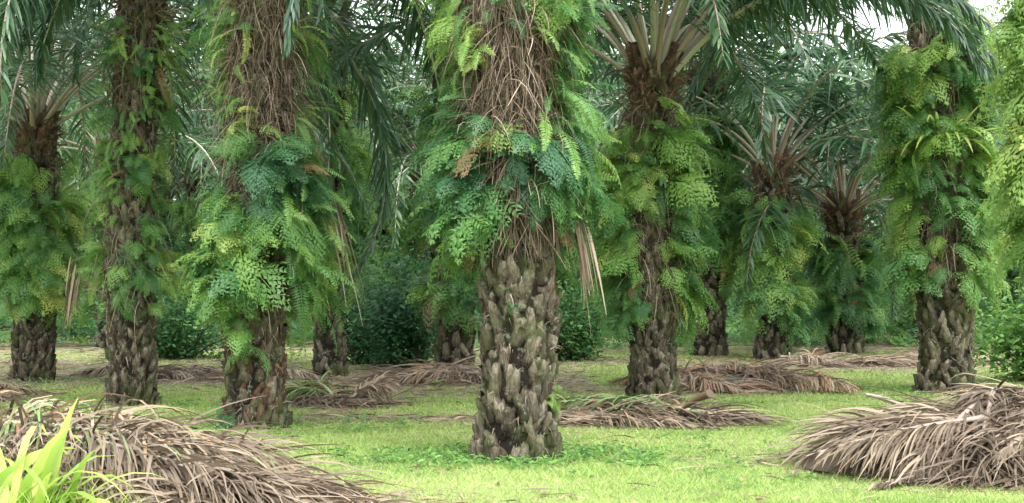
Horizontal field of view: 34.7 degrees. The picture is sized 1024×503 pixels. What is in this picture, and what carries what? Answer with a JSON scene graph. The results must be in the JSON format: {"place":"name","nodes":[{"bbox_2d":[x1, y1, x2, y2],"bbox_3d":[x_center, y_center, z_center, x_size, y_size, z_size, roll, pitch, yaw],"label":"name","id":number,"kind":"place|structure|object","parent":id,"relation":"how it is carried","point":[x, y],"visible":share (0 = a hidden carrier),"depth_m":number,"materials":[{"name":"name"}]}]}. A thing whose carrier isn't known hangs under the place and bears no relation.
{"place":"outdoors","nodes":[
{"label":"outdoors","id":0,"kind":"place"},
{"bbox_2d":[0,323,1023,502],"bbox_3d":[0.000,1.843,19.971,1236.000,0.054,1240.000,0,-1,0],"label":"ground","id":1,"kind":"structure","parent":0,"point":[592,386],"depth_m":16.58,"materials":[{"name":"green plant"}]},
{"bbox_2d":[0,369,69,403],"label":"dead frond pile","id":2,"kind":"object","parent":1,"relation":"on","point":[7,396],"visible":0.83,"depth_m":20.49,"materials":[{"name":"brown plant"}]},
{"bbox_2d":[0,81,94,187],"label":"oil palm","id":3,"kind":"object","parent":1,"relation":"on","point":[63,129],"depth_m":58.25,"materials":[{"name":"green plant"}]},
{"bbox_2d":[0,452,153,502],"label":"tall grass tuft","id":4,"kind":"object","parent":1,"relation":"on","point":[46,499],"visible":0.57,"depth_m":9.24,"materials":[{"name":"green plant"}]},
{"bbox_2d":[0,398,165,502],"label":"palm seedling","id":5,"kind":"object","parent":1,"relation":"on","point":[47,458],"visible":0.96,"depth_m":9.30,"materials":[{"name":"green plant"}]},
{"bbox_2d":[15,1,227,332],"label":"oil palm","id":6,"kind":"object","parent":1,"relation":"on","point":[74,155],"visible":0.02,"depth_m":44.09,"materials":[{"name":"green plant"}]},
{"bbox_2d":[59,112,227,299],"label":"oil palm","id":7,"kind":"object","parent":1,"relation":"on","point":[167,195],"visible":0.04,"depth_m":55.72,"materials":[{"name":"green plant"}]},
{"bbox_2d":[66,262,223,359],"bbox_3d":[-6.238,1.145,31.015,3.407,1.923,2.763,0,-1,27],"label":"shrub","id":8,"kind":"object","parent":1,"relation":"on","point":[168,347],"visible":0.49,"depth_m":30.67,"materials":[{"name":"green plant"}]},
{"bbox_2d":[0,21,317,348],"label":"oil palm","id":9,"kind":"object","parent":1,"relation":"on","point":[201,143],"visible":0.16,"depth_m":35.58,"materials":[{"name":"green plant"}]},
{"bbox_2d":[0,0,368,382],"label":"oil palm","id":10,"kind":"object","parent":1,"relation":"on","point":[38,248],"visible":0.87,"depth_m":23.66,"materials":[{"name":"green plant"}]},
{"bbox_2d":[59,84,314,311],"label":"oil palm","id":11,"kind":"object","parent":1,"relation":"on","point":[187,213],"visible":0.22,"depth_m":51.50,"materials":[{"name":"green plant"}]},
{"bbox_2d":[68,357,334,380],"bbox_3d":[-4.687,1.757,24.945,4.168,0.402,3.035,0,-1,0],"label":"dead frond pile","id":12,"kind":"object","parent":1,"relation":"on","point":[201,372],"visible":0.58,"depth_m":24.64,"materials":[{"name":"brown plant"}]},
{"bbox_2d":[0,0,413,406],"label":"oil palm","id":13,"kind":"object","parent":1,"relation":"on","point":[134,278],"visible":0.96,"depth_m":19.30,"materials":[{"name":"green plant"}]},
{"bbox_2d":[0,390,433,502],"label":"dead frond pile","id":14,"kind":"object","parent":1,"relation":"on","point":[189,464],"visible":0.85,"depth_m":10.09,"materials":[{"name":"beige plant"}]},
{"bbox_2d":[29,0,473,430],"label":"oil palm","id":15,"kind":"object","parent":1,"relation":"on","point":[258,260],"visible":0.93,"depth_m":16.42,"materials":[{"name":"green plant"}]},
{"bbox_2d":[157,53,420,316],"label":"oil palm","id":16,"kind":"object","parent":1,"relation":"on","point":[207,129],"visible":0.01,"depth_m":48.10,"materials":[{"name":"green plant"}]},
{"bbox_2d":[163,0,426,179],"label":"oil palm","id":17,"kind":"object","parent":1,"relation":"on","point":[399,82],"visible":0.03,"depth_m":43.04,"materials":[{"name":"green plant"}]},
{"bbox_2d":[157,35,433,318],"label":"oil palm","id":18,"kind":"object","parent":1,"relation":"on","point":[397,101],"visible":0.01,"depth_m":40.47,"materials":[{"name":"green plant"}]},
{"bbox_2d":[71,0,628,376],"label":"oil palm","id":19,"kind":"object","parent":1,"relation":"on","point":[325,359],"visible":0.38,"depth_m":25.58,"materials":[{"name":"green plant"}]},
{"bbox_2d":[285,369,441,410],"bbox_3d":[-2.112,1.633,19.477,2.571,0.461,2.139,0,-1,0],"label":"dead frond pile","id":20,"kind":"object","parent":1,"relation":"on","point":[376,388],"visible":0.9,"depth_m":19.34,"materials":[{"name":"brown plant"}]},
{"bbox_2d":[343,239,429,364],"bbox_3d":[-2.648,0.908,29.129,2.046,2.304,2.027,1,-1,-40],"label":"shrub","id":21,"kind":"object","parent":1,"relation":"on","point":[360,354],"visible":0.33,"depth_m":28.84,"materials":[{"name":"green plant"}]},
{"bbox_2d":[344,251,436,368],"bbox_3d":[-1.980,0.968,27.650,2.127,2.177,1.825,0,-1,0],"label":"shrub","id":22,"kind":"object","parent":1,"relation":"on","point":[399,332],"visible":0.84,"depth_m":27.30,"materials":[{"name":"green plant"}]},
{"bbox_2d":[367,127,414,226],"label":"oil palm","id":23,"kind":"object","parent":1,"relation":"on","point":[404,194],"depth_m":60.12,"materials":[{"name":"green plant"}]},
{"bbox_2d":[361,101,433,281],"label":"oil palm","id":24,"kind":"object","parent":1,"relation":"on","point":[385,231],"visible":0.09,"depth_m":54.73,"materials":[{"name":"green plant"}]},
{"bbox_2d":[343,350,481,385],"bbox_3d":[-1.260,1.696,24.168,2.641,0.476,2.543,-1,-1,37],"label":"dead frond pile","id":25,"kind":"object","parent":1,"relation":"on","point":[457,373],"visible":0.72,"depth_m":23.63,"materials":[{"name":"brown plant"}]},
{"bbox_2d":[200,0,629,461],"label":"oil palm","id":26,"kind":"object","parent":1,"relation":"on","point":[516,186],"visible":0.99,"depth_m":13.51,"materials":[{"name":"green plant"}]},
{"bbox_2d":[294,44,608,338],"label":"oil palm","id":27,"kind":"object","parent":1,"relation":"on","point":[412,178],"visible":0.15,"depth_m":41.48,"materials":[{"name":"green plant"}]},
{"bbox_2d":[167,0,782,369],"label":"oil palm","id":28,"kind":"object","parent":1,"relation":"on","point":[450,307],"visible":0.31,"depth_m":24.28,"materials":[{"name":"green plant"}]},
{"bbox_2d":[0,371,995,497],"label":"weeds","id":29,"kind":"object","parent":1,"relation":"on","point":[433,456],"visible":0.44,"depth_m":13.82,"materials":[{"name":"green plant"}]},
{"bbox_2d":[0,195,1012,329],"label":"bush undergrowth","id":30,"kind":"object","parent":1,"relation":"on","point":[182,245],"visible":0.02,"depth_m":50.77,"materials":[{"name":"green plant"}]},
{"bbox_2d":[1,0,1018,302],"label":"distant foliage","id":31,"kind":"object","parent":1,"relation":"on","point":[583,94],"depth_m":72.44,"materials":[{"name":"green plant"}]},
{"bbox_2d":[370,10,649,156],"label":"oil palm","id":32,"kind":"object","parent":1,"relation":"on","point":[607,100],"visible":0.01,"depth_m":48.81,"materials":[{"name":"green plant"}]},
{"bbox_2d":[0,246,1023,348],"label":"fern undergrowth","id":33,"kind":"object","parent":1,"relation":"on","point":[734,332],"visible":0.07,"depth_m":38.86,"materials":[{"name":"green plant"}]},
{"bbox_2d":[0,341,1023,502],"bbox_3d":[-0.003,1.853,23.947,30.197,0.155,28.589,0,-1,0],"label":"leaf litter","id":34,"kind":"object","parent":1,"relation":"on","point":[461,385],"visible":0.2,"depth_m":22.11,"materials":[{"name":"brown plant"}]},
{"bbox_2d":[381,76,727,340],"bbox_3d":[1.168,-0.967,40.200,8.927,6.728,9.203,0,-1,5],"label":"oil palm","id":35,"kind":"object","parent":1,"relation":"on","point":[567,268],"visible":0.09,"depth_m":39.27,"materials":[{"name":"green plant"}]},
{"bbox_2d":[554,277,616,361],"bbox_3d":[0.987,1.179,30.131,2.239,1.844,1.665,0,-1,-19],"label":"shrub","id":36,"kind":"object","parent":1,"relation":"on","point":[577,340],"visible":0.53,"depth_m":30.19,"materials":[{"name":"green plant"}]},
{"bbox_2d":[553,78,747,304],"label":"oil palm","id":37,"kind":"object","parent":1,"relation":"on","point":[593,217],"depth_m":53.78,"materials":[{"name":"green plant"}]},
{"bbox_2d":[292,0,1014,403],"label":"oil palm","id":38,"kind":"object","parent":1,"relation":"on","point":[650,256],"visible":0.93,"depth_m":19.73,"materials":[{"name":"green plant"}]},
{"bbox_2d":[556,389,805,430],"bbox_3d":[1.470,1.607,17.146,3.227,0.419,2.315,-1,-1,32],"label":"dead frond pile","id":39,"kind":"object","parent":1,"relation":"on","point":[615,410],"visible":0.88,"depth_m":16.85,"materials":[{"name":"brown plant"}]},
{"bbox_2d":[585,52,840,332],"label":"oil palm","id":40,"kind":"object","parent":1,"relation":"on","point":[806,164],"visible":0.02,"depth_m":44.88,"materials":[{"name":"green plant"}]},
{"bbox_2d":[546,0,907,356],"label":"oil palm","id":41,"kind":"object","parent":1,"relation":"on","point":[712,342],"visible":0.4,"depth_m":31.65,"materials":[{"name":"green plant"}]},
{"bbox_2d":[606,358,863,396],"bbox_3d":[3.006,1.657,22.211,3.487,0.464,2.944,0,-1,0],"label":"dead frond pile","id":42,"kind":"object","parent":1,"relation":"on","point":[734,377],"visible":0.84,"depth_m":21.67,"materials":[{"name":"brown plant"}]},
{"bbox_2d":[584,20,1012,359],"bbox_3d":[4.686,-1.154,30.742,8.654,6.778,9.060,0,-1,0],"label":"oil palm","id":43,"kind":"object","parent":1,"relation":"on","point":[774,290],"visible":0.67,"depth_m":30.58,"materials":[{"name":"green plant"}]},
{"bbox_2d":[727,58,885,295],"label":"oil palm","id":44,"kind":"object","parent":1,"relation":"on","point":[798,171],"visible":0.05,"depth_m":46.48,"materials":[{"name":"green plant"}]},
{"bbox_2d":[749,141,909,302],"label":"oil palm","id":45,"kind":"object","parent":1,"relation":"on","point":[862,287],"visible":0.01,"depth_m":53.71,"materials":[{"name":"green plant"}]},
{"bbox_2d":[667,0,1023,393],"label":"oil palm","id":46,"kind":"object","parent":1,"relation":"on","point":[936,156],"visible":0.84,"depth_m":21.46,"materials":[{"name":"green plant"}]},
{"bbox_2d":[708,66,1006,353],"bbox_3d":[6.862,-0.709,33.084,9.022,5.891,8.326,-1,-1,40],"label":"oil palm","id":47,"kind":"object","parent":1,"relation":"on","point":[843,276],"visible":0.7,"depth_m":32.64,"materials":[{"name":"green plant"}]},
{"bbox_2d":[743,96,1013,343],"bbox_3d":[9.447,-0.746,37.827,8.936,6.170,9.212,0,-1,0],"label":"oil palm","id":48,"kind":"object","parent":1,"relation":"on","point":[908,307],"visible":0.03,"depth_m":37.85,"materials":[{"name":"green plant"}]},
{"bbox_2d":[748,342,1011,368],"bbox_3d":[6.322,1.776,28.268,4.430,0.460,2.788,0,-1,22],"label":"dead frond pile","id":49,"kind":"object","parent":1,"relation":"on","point":[816,358],"visible":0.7,"depth_m":28.15,"materials":[{"name":"brown plant"}]},
{"bbox_2d":[742,372,1023,493],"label":"dead frond pile","id":50,"kind":"object","parent":1,"relation":"on","point":[975,437],"visible":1,"depth_m":12.35,"materials":[{"name":"brown plant"}]},
{"bbox_2d":[846,133,1023,324],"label":"oil palm","id":51,"kind":"object","parent":1,"relation":"on","point":[1009,278],"visible":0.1,"depth_m":42.82,"materials":[{"name":"green plant"}]},
{"bbox_2d":[972,277,1023,382],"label":"shrub","id":52,"kind":"object","parent":1,"relation":"on","point":[1005,350],"visible":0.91,"depth_m":23.76,"materials":[{"name":"green plant"}]},
{"bbox_2d":[974,0,1023,302],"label":"oil palm","id":53,"kind":"object","parent":1,"relation":"on","point":[1011,30],"visible":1,"depth_m":14.40,"materials":[{"name":"green plant"}]},
{"bbox_2d":[19,0,1013,247],"label":"sky","id":54,"kind":"structure","parent":0,"point":[873,21],"materials":[{"name":"white"}]}
]}

